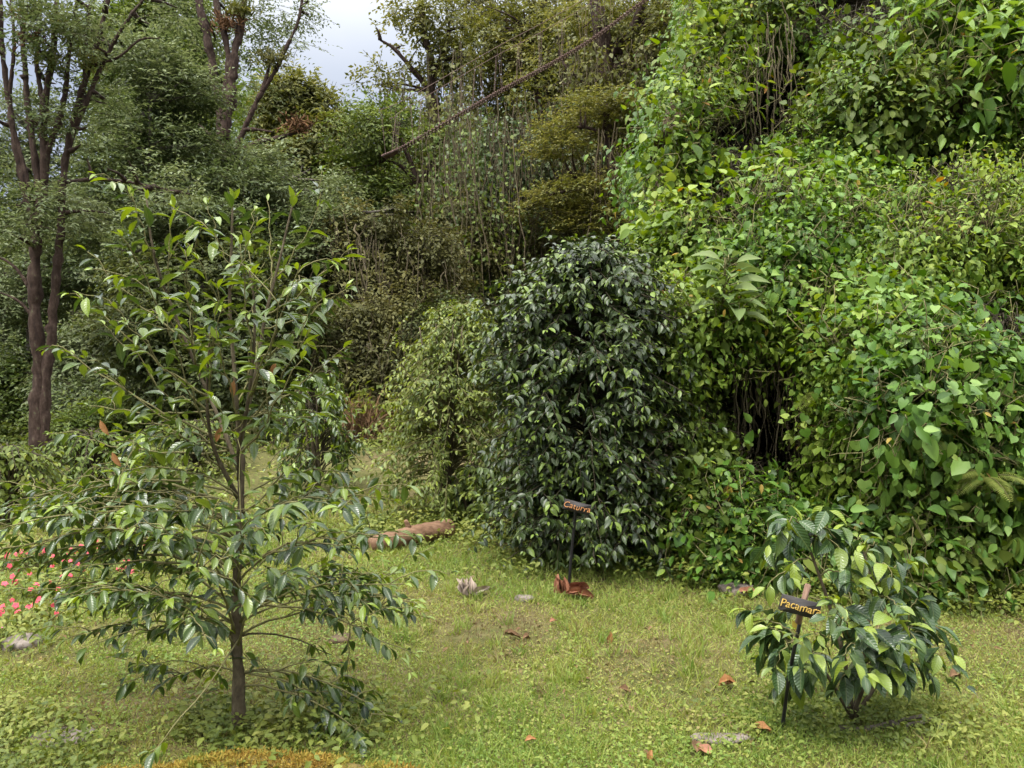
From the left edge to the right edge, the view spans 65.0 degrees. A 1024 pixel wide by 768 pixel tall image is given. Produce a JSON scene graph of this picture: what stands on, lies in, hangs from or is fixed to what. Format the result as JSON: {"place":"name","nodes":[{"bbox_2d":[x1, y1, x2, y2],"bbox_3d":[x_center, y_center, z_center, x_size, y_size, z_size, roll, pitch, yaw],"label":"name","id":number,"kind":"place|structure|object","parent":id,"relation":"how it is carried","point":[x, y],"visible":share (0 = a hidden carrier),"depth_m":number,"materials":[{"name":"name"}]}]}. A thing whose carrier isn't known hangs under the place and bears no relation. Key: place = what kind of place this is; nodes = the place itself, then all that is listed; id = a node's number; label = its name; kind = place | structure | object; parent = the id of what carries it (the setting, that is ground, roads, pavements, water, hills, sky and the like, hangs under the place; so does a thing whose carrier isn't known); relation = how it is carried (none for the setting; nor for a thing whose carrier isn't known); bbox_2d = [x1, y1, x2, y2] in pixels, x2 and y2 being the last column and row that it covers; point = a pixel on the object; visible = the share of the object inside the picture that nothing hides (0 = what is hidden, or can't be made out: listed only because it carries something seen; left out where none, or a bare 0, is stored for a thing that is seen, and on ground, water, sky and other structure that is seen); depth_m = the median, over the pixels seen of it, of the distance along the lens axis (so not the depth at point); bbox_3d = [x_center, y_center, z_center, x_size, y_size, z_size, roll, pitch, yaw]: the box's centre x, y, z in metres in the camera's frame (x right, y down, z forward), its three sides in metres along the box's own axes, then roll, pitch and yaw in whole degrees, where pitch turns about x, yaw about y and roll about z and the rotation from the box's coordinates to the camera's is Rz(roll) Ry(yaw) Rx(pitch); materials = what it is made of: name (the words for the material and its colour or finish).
{"place":"outdoors","nodes":[
{"label":"outdoors","id":0,"kind":"place"},
{"bbox_2d":[0,0,671,299],"label":"sky","id":1,"kind":"structure","parent":0,"point":[355,34],"materials":[{"name":"white"}]},
{"bbox_2d":[0,261,1023,767],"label":"ground","id":2,"kind":"structure","parent":0,"point":[262,463],"depth_m":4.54,"materials":[{"name":"plant"}]},
{"bbox_2d":[0,633,42,651],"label":"stone","id":3,"kind":"object","parent":2,"relation":"on","point":[19,643],"visible":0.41,"depth_m":4.54,"materials":[{"name":"stone"}]},
{"bbox_2d":[0,547,43,570],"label":"flowering plant","id":4,"kind":"object","parent":2,"relation":"on","point":[2,556],"visible":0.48,"depth_m":6.27,"materials":[{"name":"green plant"}]},
{"bbox_2d":[0,612,45,652],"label":"flowering plant","id":5,"kind":"object","parent":2,"relation":"on","point":[22,629],"visible":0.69,"depth_m":4.59,"materials":[{"name":"green plant"}]},
{"bbox_2d":[0,336,58,446],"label":"forest tree","id":6,"kind":"object","parent":2,"relation":"on","point":[9,371],"visible":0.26,"depth_m":18.41,"materials":[{"name":"green plant"}]},
{"bbox_2d":[0,596,67,634],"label":"flowering plant","id":7,"kind":"object","parent":2,"relation":"on","point":[16,606],"visible":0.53,"depth_m":4.87,"materials":[{"name":"pink plant"}]},
{"bbox_2d":[0,572,73,603],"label":"flowering plant","id":8,"kind":"object","parent":2,"relation":"on","point":[23,592],"visible":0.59,"depth_m":5.47,"materials":[{"name":"pink plant"}]},
{"bbox_2d":[2,548,77,571],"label":"flowering plant","id":9,"kind":"object","parent":2,"relation":"on","point":[9,566],"visible":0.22,"depth_m":6.31,"materials":[{"name":"green plant"}]},
{"bbox_2d":[0,594,89,630],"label":"flowering plant","id":10,"kind":"object","parent":2,"relation":"on","point":[36,614],"visible":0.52,"depth_m":4.96,"materials":[{"name":"green plant"}]},
{"bbox_2d":[0,264,96,359],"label":"forest tree","id":11,"kind":"object","parent":2,"relation":"on","point":[14,342],"visible":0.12,"depth_m":25.59,"materials":[{"name":"green plant"}]},
{"bbox_2d":[14,544,88,568],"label":"flowering plant","id":12,"kind":"object","parent":2,"relation":"on","point":[52,555],"visible":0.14,"depth_m":6.45,"materials":[{"name":"green plant"}]},
{"bbox_2d":[0,443,103,522],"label":"leafy shrub","id":13,"kind":"object","parent":2,"relation":"on","point":[14,456],"visible":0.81,"depth_m":8.07,"materials":[{"name":"green plant"}]},
{"bbox_2d":[15,559,98,587],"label":"flowering plant","id":14,"kind":"object","parent":2,"relation":"on","point":[57,568],"visible":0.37,"depth_m":5.98,"materials":[{"name":"green plant"}]},
{"bbox_2d":[26,727,94,747],"bbox_3d":[-2.074,1.630,3.696,0.305,0.066,0.192,0,0,0],"label":"stone","id":15,"kind":"object","parent":2,"relation":"on","point":[72,734],"visible":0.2,"depth_m":3.67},
{"bbox_2d":[0,71,155,395],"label":"forest tree","id":16,"kind":"object","parent":2,"relation":"on","point":[9,308],"visible":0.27,"depth_m":18.52,"materials":[{"name":"green plant"}]},
{"bbox_2d":[5,304,169,426],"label":"forest tree","id":17,"kind":"object","parent":2,"relation":"on","point":[69,379],"visible":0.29,"depth_m":16.56,"materials":[{"name":"green plant"}]},
{"bbox_2d":[14,388,162,467],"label":"forest tree","id":18,"kind":"object","parent":2,"relation":"on","point":[74,417],"visible":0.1,"depth_m":12.85,"materials":[{"name":"green plant"}]},
{"bbox_2d":[1,424,178,494],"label":"leafy shrub","id":19,"kind":"object","parent":2,"relation":"on","point":[74,448],"visible":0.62,"depth_m":9.41,"materials":[{"name":"green plant"}]},
{"bbox_2d":[76,560,135,581],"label":"flowering plant","id":20,"kind":"object","parent":2,"relation":"on","point":[116,570],"visible":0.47,"depth_m":6.08,"materials":[{"name":"green plant"}]},
{"bbox_2d":[0,0,214,479],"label":"twin trunk tree","id":21,"kind":"object","parent":2,"relation":"on","point":[76,29],"visible":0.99,"depth_m":10.94,"materials":[{"name":"green plant"}]},
{"bbox_2d":[97,376,210,465],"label":"forest tree","id":22,"kind":"object","parent":2,"relation":"on","point":[142,420],"depth_m":14.76,"materials":[{"name":"green plant"}]},
{"bbox_2d":[64,0,247,274],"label":"forest tree","id":23,"kind":"object","parent":2,"relation":"on","point":[143,8],"visible":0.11,"depth_m":23.50,"materials":[{"name":"green plant"}]},
{"bbox_2d":[42,8,287,391],"bbox_3d":[-6.615,-2.413,14.932,5.037,9.175,3.844,0,0,0],"label":"forest tree","id":24,"kind":"object","parent":2,"relation":"on","point":[150,88],"visible":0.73,"depth_m":14.84,"materials":[{"name":"green plant"}]},
{"bbox_2d":[111,416,264,478],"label":"leafy shrub","id":25,"kind":"object","parent":2,"relation":"on","point":[199,424],"visible":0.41,"depth_m":10.21,"materials":[{"name":"green plant"}]},
{"bbox_2d":[57,224,350,456],"bbox_3d":[-5.040,-0.574,13.639,4.641,4.468,3.498,0,0,14],"label":"forest tree","id":26,"kind":"object","parent":2,"relation":"on","point":[107,345],"visible":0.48,"depth_m":13.15,"materials":[{"name":"green plant"}]},
{"bbox_2d":[0,165,458,767],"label":"coffee tree","id":27,"kind":"object","parent":2,"relation":"on","point":[128,499],"visible":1,"depth_m":3.55,"materials":[{"name":"green plant"}]},
{"bbox_2d":[132,0,342,454],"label":"forest tree","id":28,"kind":"object","parent":2,"relation":"on","point":[238,11],"visible":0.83,"depth_m":17.98,"materials":[{"name":"green plant"}]},
{"bbox_2d":[97,745,453,767],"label":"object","id":29,"kind":"object","parent":2,"relation":"on","point":[289,760],"visible":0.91,"depth_m":3.26,"materials":[{"name":"plant"}]},
{"bbox_2d":[193,125,395,441],"bbox_3d":[-4.413,-1.744,15.931,4.470,6.941,4.131,0,0,0],"label":"forest tree","id":30,"kind":"object","parent":2,"relation":"on","point":[306,206],"visible":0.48,"depth_m":15.19,"materials":[{"name":"green plant"}]},
{"bbox_2d":[0,343,608,456],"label":"undergrowth","id":31,"kind":"object","parent":2,"relation":"on","point":[252,432],"visible":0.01,"depth_m":14.31,"materials":[{"name":"green plant"}]},
{"bbox_2d":[268,246,344,394],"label":"forest shrub","id":32,"kind":"object","parent":2,"relation":"on","point":[299,322],"visible":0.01,"depth_m":16.56,"materials":[{"name":"green plant"}]},
{"bbox_2d":[258,370,371,496],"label":"coffee bush","id":33,"kind":"object","parent":2,"relation":"on","point":[337,437],"visible":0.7,"depth_m":9.16,"materials":[{"name":"green plant"}]},
{"bbox_2d":[235,54,398,436],"bbox_3d":[-6.095,-3.120,24.617,5.268,14.190,3.921,0,0,0],"label":"forest tree","id":34,"kind":"object","parent":2,"relation":"on","point":[310,98],"visible":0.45,"depth_m":24.16,"materials":[{"name":"green plant"}]},
{"bbox_2d":[0,18,643,453],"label":"forest","id":35,"kind":"object","parent":2,"relation":"on","point":[240,124],"depth_m":31.03,"materials":[{"name":"green plant"}]},
{"bbox_2d":[329,633,350,643],"bbox_3d":[-1.048,1.555,4.901,0.132,0.051,0.128,0,0,0],"label":"stone","id":36,"kind":"object","parent":2,"relation":"on","point":[340,639],"visible":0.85,"depth_m":4.86,"materials":[{"name":"stone"}]},
{"bbox_2d":[297,372,405,442],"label":"dead frond clump","id":37,"kind":"object","parent":2,"relation":"on","point":[364,418],"visible":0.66,"depth_m":12.30,"materials":[{"name":"brown plant"}]},
{"bbox_2d":[285,278,420,425],"bbox_3d":[-2.850,-0.349,14.275,2.712,3.142,2.860,0,0,0],"label":"forest shrub","id":38,"kind":"object","parent":2,"relation":"on","point":[372,363],"visible":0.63,"depth_m":13.65,"materials":[{"name":"green plant"}]},
{"bbox_2d":[272,181,436,337],"bbox_3d":[-2.820,-1.456,14.998,2.908,4.834,3.056,0,0,0],"label":"forest shrub","id":39,"kind":"object","parent":2,"relation":"on","point":[368,250],"visible":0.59,"depth_m":14.86,"materials":[{"name":"green plant"}]},
{"bbox_2d":[303,83,481,234],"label":"forest tree","id":40,"kind":"object","parent":2,"relation":"on","point":[370,151],"visible":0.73,"depth_m":19.64,"materials":[{"name":"green plant"}]},
{"bbox_2d":[368,519,455,550],"bbox_3d":[-0.900,1.338,7.249,0.841,0.249,0.191,0,0,-37],"label":"fallen log","id":41,"kind":"object","parent":2,"relation":"on","point":[429,528],"visible":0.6,"depth_m":7.23,"materials":[{"name":"wood"}]},
{"bbox_2d":[343,210,483,348],"bbox_3d":[-1.874,-1.154,15.414,2.680,4.169,2.938,0,0,0],"label":"forest shrub","id":42,"kind":"object","parent":2,"relation":"on","point":[436,259],"visible":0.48,"depth_m":14.91,"materials":[{"name":"green plant"}]},
{"bbox_2d":[340,0,492,280],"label":"forest tree","id":43,"kind":"object","parent":2,"relation":"on","point":[441,65],"visible":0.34,"depth_m":21.64,"materials":[{"name":"green plant"}]},
{"bbox_2d":[367,281,494,432],"bbox_3d":[-1.602,-0.234,14.483,2.687,3.203,2.804,0,0,0],"label":"forest shrub","id":44,"kind":"object","parent":2,"relation":"on","point":[435,305],"visible":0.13,"depth_m":14.22,"materials":[{"name":"green plant"}]},
{"bbox_2d":[350,298,528,523],"bbox_3d":[-0.564,0.300,8.353,2.233,2.422,2.310,0,0,19],"label":"coffee bush","id":45,"kind":"object","parent":2,"relation":"on","point":[442,352],"visible":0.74,"depth_m":8.13,"materials":[{"name":"green plant"}]},
{"bbox_2d":[384,309,428,397],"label":"vine shoot","id":46,"kind":"object","parent":45,"relation":"attached to","point":[395,335],"visible":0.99,"depth_m":7.70,"materials":[{"name":"green plant"}]},
{"bbox_2d":[456,576,489,595],"bbox_3d":[-0.275,1.416,5.634,0.240,0.116,0.143,0,0,0],"label":"dry leaf pile","id":47,"kind":"object","parent":2,"relation":"on","point":[462,587],"visible":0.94,"depth_m":5.63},
{"bbox_2d":[436,461,517,535],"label":"coffee bush","id":48,"kind":"object","parent":2,"relation":"on","point":[461,476],"visible":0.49,"depth_m":7.80,"materials":[{"name":"green plant"}]},
{"bbox_2d":[406,109,569,412],"bbox_3d":[-0.437,-2.778,17.836,4.869,7.222,3.498,0,0,0],"label":"forest tree","id":49,"kind":"object","parent":2,"relation":"on","point":[459,211],"visible":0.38,"depth_m":17.46,"materials":[{"name":"green plant"}]},
{"bbox_2d":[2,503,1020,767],"bbox_3d":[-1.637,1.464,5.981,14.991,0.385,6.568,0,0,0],"label":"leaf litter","id":50,"kind":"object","parent":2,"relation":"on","point":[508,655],"visible":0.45,"depth_m":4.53,"materials":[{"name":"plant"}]},
{"bbox_2d":[0,422,1023,767],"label":"weeds","id":51,"kind":"object","parent":2,"relation":"on","point":[220,714],"visible":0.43,"depth_m":3.76,"materials":[{"name":"green plant"}]},
{"bbox_2d":[505,629,519,637],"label":"dead leaf","id":52,"kind":"object","parent":2,"relation":"on","point":[511,632],"visible":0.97,"depth_m":4.81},
{"bbox_2d":[432,88,607,406],"bbox_3d":[0.124,-3.148,18.979,5.334,8.043,3.350,0,0,0],"label":"forest tree","id":53,"kind":"object","parent":2,"relation":"on","point":[543,168],"visible":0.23,"depth_m":18.41,"materials":[{"name":"green plant"}]},
{"bbox_2d":[514,594,533,601],"bbox_3d":[0.088,1.484,5.550,0.150,0.056,0.112,0,0,0],"label":"stone","id":54,"kind":"object","parent":2,"relation":"on","point":[520,597],"visible":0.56,"depth_m":5.51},
{"bbox_2d":[436,0,632,225],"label":"forest tree","id":55,"kind":"object","parent":2,"relation":"on","point":[489,88],"visible":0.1,"depth_m":26.39,"materials":[{"name":"green plant"}]},
{"bbox_2d":[445,0,627,347],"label":"forest tree","id":56,"kind":"object","parent":2,"relation":"on","point":[499,29],"visible":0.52,"depth_m":24.76,"materials":[{"name":"green plant"}]},
{"bbox_2d":[491,130,651,401],"bbox_3d":[1.763,-2.332,18.489,4.624,7.056,3.689,0,0,0],"label":"forest tree","id":57,"kind":"object","parent":2,"relation":"on","point":[560,239],"visible":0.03,"depth_m":17.83,"materials":[{"name":"green plant"}]},
{"bbox_2d":[487,81,661,410],"bbox_3d":[1.423,-2.583,16.821,3.957,7.583,3.185,0,0,0],"label":"forest tree","id":58,"kind":"object","parent":2,"relation":"on","point":[606,130],"visible":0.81,"depth_m":16.61,"materials":[{"name":"green plant"}]},
{"bbox_2d":[554,574,594,598],"bbox_3d":[0.435,1.429,5.667,0.287,0.149,0.248,0,0,0],"label":"dry leaf pile","id":59,"kind":"object","parent":2,"relation":"on","point":[564,585],"visible":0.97,"depth_m":5.66,"materials":[{"name":"plant"}]},
{"bbox_2d":[562,499,591,582],"bbox_3d":[0.472,1.231,5.950,0.211,0.792,0.262,0,0,0],"label":"name board","id":60,"kind":"object","parent":2,"relation":"on","point":[575,507],"visible":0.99,"depth_m":5.84,"materials":[{"name":"wood"}]},
{"bbox_2d":[503,0,677,209],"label":"forest tree","id":61,"kind":"object","parent":2,"relation":"on","point":[604,50],"visible":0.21,"depth_m":20.71,"materials":[{"name":"green plant"}]},
{"bbox_2d":[454,227,743,581],"bbox_3d":[0.694,0.159,6.837,2.367,2.926,2.362,0,0,0],"label":"coffee bush","id":62,"kind":"object","parent":2,"relation":"on","point":[593,320],"visible":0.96,"depth_m":6.33,"materials":[{"name":"green plant"}]},
{"bbox_2d":[586,0,677,221],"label":"forest tree","id":63,"kind":"object","parent":2,"relation":"on","point":[629,15],"visible":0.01,"depth_m":23.13,"materials":[{"name":"green plant"}]},
{"bbox_2d":[692,739,702,751],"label":"dead leaf","id":64,"kind":"object","parent":2,"relation":"on","point":[694,742],"visible":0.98,"depth_m":3.44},
{"bbox_2d":[698,744,711,753],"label":"dead leaf","id":65,"kind":"object","parent":2,"relation":"on","point":[706,747],"visible":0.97,"depth_m":3.42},
{"bbox_2d":[691,732,753,744],"bbox_3d":[0.930,1.564,3.546,0.280,0.032,0.093,0,0,0],"label":"stone","id":66,"kind":"object","parent":2,"relation":"on","point":[746,736],"visible":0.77,"depth_m":3.53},
{"bbox_2d":[719,674,736,685],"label":"dead leaf","id":67,"kind":"object","parent":2,"relation":"on","point":[724,677],"visible":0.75,"depth_m":4.16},
{"bbox_2d":[717,581,752,594],"bbox_3d":[1.667,1.524,5.944,0.299,0.113,0.230,0,0,0],"label":"stone","id":68,"kind":"object","parent":2,"relation":"on","point":[731,585],"visible":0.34,"depth_m":5.89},
{"bbox_2d":[738,586,758,594],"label":"dead leaf","id":69,"kind":"object","parent":2,"relation":"on","point":[741,589],"visible":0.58,"depth_m":5.75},
{"bbox_2d":[753,721,770,732],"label":"dead leaf","id":70,"kind":"object","parent":2,"relation":"on","point":[762,724],"visible":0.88,"depth_m":3.61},
{"bbox_2d":[634,412,907,611],"bbox_3d":[2.039,1.101,6.550,2.160,1.741,2.369,0,0,0],"label":"leafy shrub","id":71,"kind":"object","parent":2,"relation":"on","point":[777,499],"visible":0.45,"depth_m":6.04,"materials":[{"name":"green plant"}]},
{"bbox_2d":[778,583,820,726],"bbox_3d":[1.174,1.252,3.496,0.176,0.852,0.462,0,0,0],"label":"name board","id":72,"kind":"object","parent":2,"relation":"on","point":[802,606],"visible":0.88,"depth_m":3.28,"materials":[{"name":"wood"}]},
{"bbox_2d":[728,496,977,723],"bbox_3d":[1.524,1.077,3.726,1.428,1.119,0.860,0,0,-29],"label":"coffee shrub","id":73,"kind":"object","parent":2,"relation":"on","point":[885,655],"visible":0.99,"depth_m":3.60,"materials":[{"name":"green plant"}]},
{"bbox_2d":[838,714,922,730],"bbox_3d":[1.679,1.544,3.665,0.393,0.080,0.032,0,0,-2],"label":"dead stick","id":74,"kind":"object","parent":2,"relation":"on","point":[882,723],"visible":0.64,"depth_m":3.66,"materials":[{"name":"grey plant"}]},
{"bbox_2d":[889,716,934,728],"bbox_3d":[1.822,1.540,3.658,0.214,0.062,0.039,0,0,0],"label":"dead stick","id":75,"kind":"object","parent":2,"relation":"on","point":[907,725],"visible":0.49,"depth_m":3.65,"materials":[{"name":"wood"}]},
{"bbox_2d":[801,397,1023,610],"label":"climbing shrub","id":76,"kind":"object","parent":2,"relation":"on","point":[1010,524],"visible":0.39,"depth_m":5.73,"materials":[{"name":"green plant"}]},
{"bbox_2d":[846,441,1023,622],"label":"climbing shrub","id":77,"kind":"object","parent":2,"relation":"on","point":[995,564],"visible":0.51,"depth_m":5.59,"materials":[{"name":"green plant"}]},
{"bbox_2d":[949,668,960,676],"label":"dead leaf","id":78,"kind":"object","parent":2,"relation":"on","point":[952,672],"visible":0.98,"depth_m":4.30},
{"bbox_2d":[631,0,1023,554],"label":"bank","id":79,"kind":"structure","parent":0,"point":[961,110],"depth_m":9.53,"materials":[{"name":"plant"}]},
{"bbox_2d":[379,0,648,158],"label":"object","id":80,"kind":"structure","parent":79,"relation":"on","point":[390,154],"depth_m":18.01,"materials":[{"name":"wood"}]},
{"bbox_2d":[599,118,821,334],"bbox_3d":[2.070,-1.680,8.283,2.294,2.704,3.365,0,0,0],"label":"vine mound","id":81,"kind":"object","parent":79,"relation":"on","point":[653,237],"visible":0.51,"depth_m":7.85,"materials":[{"name":"green plant"}]},
{"bbox_2d":[615,0,833,239],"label":"vine mound","id":82,"kind":"object","parent":79,"relation":"on","point":[714,26],"visible":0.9,"depth_m":9.22,"materials":[{"name":"green plant"}]},
{"bbox_2d":[639,251,809,446],"bbox_3d":[1.991,-0.336,7.764,1.730,1.868,3.334,0,0,14],"label":"vine curtain","id":83,"kind":"object","parent":79,"relation":"on","point":[714,320],"visible":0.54,"depth_m":6.63,"materials":[{"name":"green plant"}]},
{"bbox_2d":[639,352,818,594],"bbox_3d":[1.873,0.746,7.508,1.524,2.043,3.724,0,0,12],"label":"vine curtain","id":84,"kind":"object","parent":79,"relation":"on","point":[722,452],"visible":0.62,"depth_m":6.40,"materials":[{"name":"green plant"}]},
{"bbox_2d":[730,318,813,498],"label":"hanging roots","id":85,"kind":"object","parent":79,"relation":"hanging from","point":[761,406],"visible":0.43,"depth_m":7.13,"materials":[{"name":"plant"}]},
{"bbox_2d":[584,0,1023,617],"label":"vine cover","id":86,"kind":"object","parent":79,"relation":"on","point":[630,204],"visible":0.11,"depth_m":7.13,"materials":[{"name":"green plant"}]},
{"bbox_2d":[639,78,724,162],"bbox_3d":[1.914,-2.734,9.091,1.234,1.116,1.779,0,0,0],"label":"leaf cluster","id":87,"kind":"object","parent":86,"relation":"attached to","point":[697,113],"visible":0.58,"depth_m":8.65,"materials":[{"name":"green plant"}]},
{"bbox_2d":[686,245,773,355],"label":"broad leaved plant","id":88,"kind":"object","parent":86,"relation":"on","point":[746,285],"visible":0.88,"depth_m":6.55,"materials":[{"name":"green plant"}]},
{"bbox_2d":[719,53,804,127],"bbox_3d":[3.072,-3.721,10.372,0.569,1.487,2.999,0,0,42],"label":"leaf cluster","id":89,"kind":"object","parent":86,"relation":"attached to","point":[755,98],"visible":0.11,"depth_m":10.32,"materials":[{"name":"green plant"}]},
{"bbox_2d":[739,1,799,150],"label":"hanging roots","id":90,"kind":"object","parent":86,"relation":"hanging from","point":[778,63],"visible":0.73,"depth_m":9.70,"materials":[{"name":"plant"}]},
{"bbox_2d":[733,192,891,272],"bbox_3d":[2.599,-1.285,7.171,1.465,0.830,0.936,0,0,-38],"label":"leaf cluster","id":91,"kind":"object","parent":86,"relation":"attached to","point":[833,204],"visible":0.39,"depth_m":7.12,"materials":[{"name":"green plant"}]},
{"bbox_2d":[855,0,940,82],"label":"leaf cluster","id":92,"kind":"object","parent":86,"relation":"attached to","point":[902,13],"visible":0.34,"depth_m":8.88,"materials":[{"name":"green plant"}]},
{"bbox_2d":[677,111,933,379],"bbox_3d":[3.100,-1.758,8.238,2.407,3.459,4.658,0,0,31],"label":"vine mound","id":93,"kind":"object","parent":79,"relation":"on","point":[836,168],"visible":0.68,"depth_m":7.24,"materials":[{"name":"green plant"}]},
{"bbox_2d":[645,0,1023,599],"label":"vine stems","id":94,"kind":"object","parent":79,"relation":"on","point":[764,461],"visible":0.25,"depth_m":8.40,"materials":[{"name":"plant"}]},
{"bbox_2d":[744,261,970,561],"bbox_3d":[2.669,0.219,7.439,1.412,2.743,3.928,0,0,0],"label":"vine curtain","id":95,"kind":"object","parent":79,"relation":"on","point":[823,468],"visible":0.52,"depth_m":6.29,"materials":[{"name":"green plant"}]},
{"bbox_2d":[763,1,983,180],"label":"vine mound","id":96,"kind":"object","parent":79,"relation":"on","point":[847,70],"visible":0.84,"depth_m":8.35,"materials":[{"name":"green plant"}]},
{"bbox_2d":[780,250,1023,548],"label":"vine curtain","id":97,"kind":"object","parent":79,"relation":"on","point":[995,373],"visible":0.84,"depth_m":5.77,"materials":[{"name":"green plant"}]},
{"bbox_2d":[797,384,848,409],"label":"fern","id":98,"kind":"object","parent":97,"relation":"on","point":[809,393],"visible":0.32,"depth_m":6.30,"materials":[{"name":"green plant"}]},
{"bbox_2d":[840,381,951,525],"bbox_3d":[2.764,0.535,5.874,0.771,1.113,1.473,0,0,27],"label":"leaf cluster","id":99,"kind":"object","parent":97,"relation":"attached to","point":[931,449],"visible":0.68,"depth_m":5.51,"materials":[{"name":"green plant"}]},
{"bbox_2d":[915,426,955,456],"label":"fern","id":100,"kind":"object","parent":97,"relation":"on","point":[944,430],"visible":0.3,"depth_m":5.66,"materials":[{"name":"green plant"}]},
{"bbox_2d":[954,468,1023,501],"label":"fern","id":101,"kind":"object","parent":97,"relation":"on","point":[975,475],"visible":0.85,"depth_m":5.49,"materials":[{"name":"green plant"}]},
{"bbox_2d":[814,113,1023,372],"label":"vine mound","id":102,"kind":"object","parent":79,"relation":"on","point":[938,197],"visible":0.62,"depth_m":6.78,"materials":[{"name":"green plant"}]},
{"bbox_2d":[853,0,1023,191],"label":"overhanging branch","id":103,"kind":"object","parent":79,"relation":"attached to","point":[978,27],"visible":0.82,"depth_m":8.15,"materials":[{"name":"green plant"}]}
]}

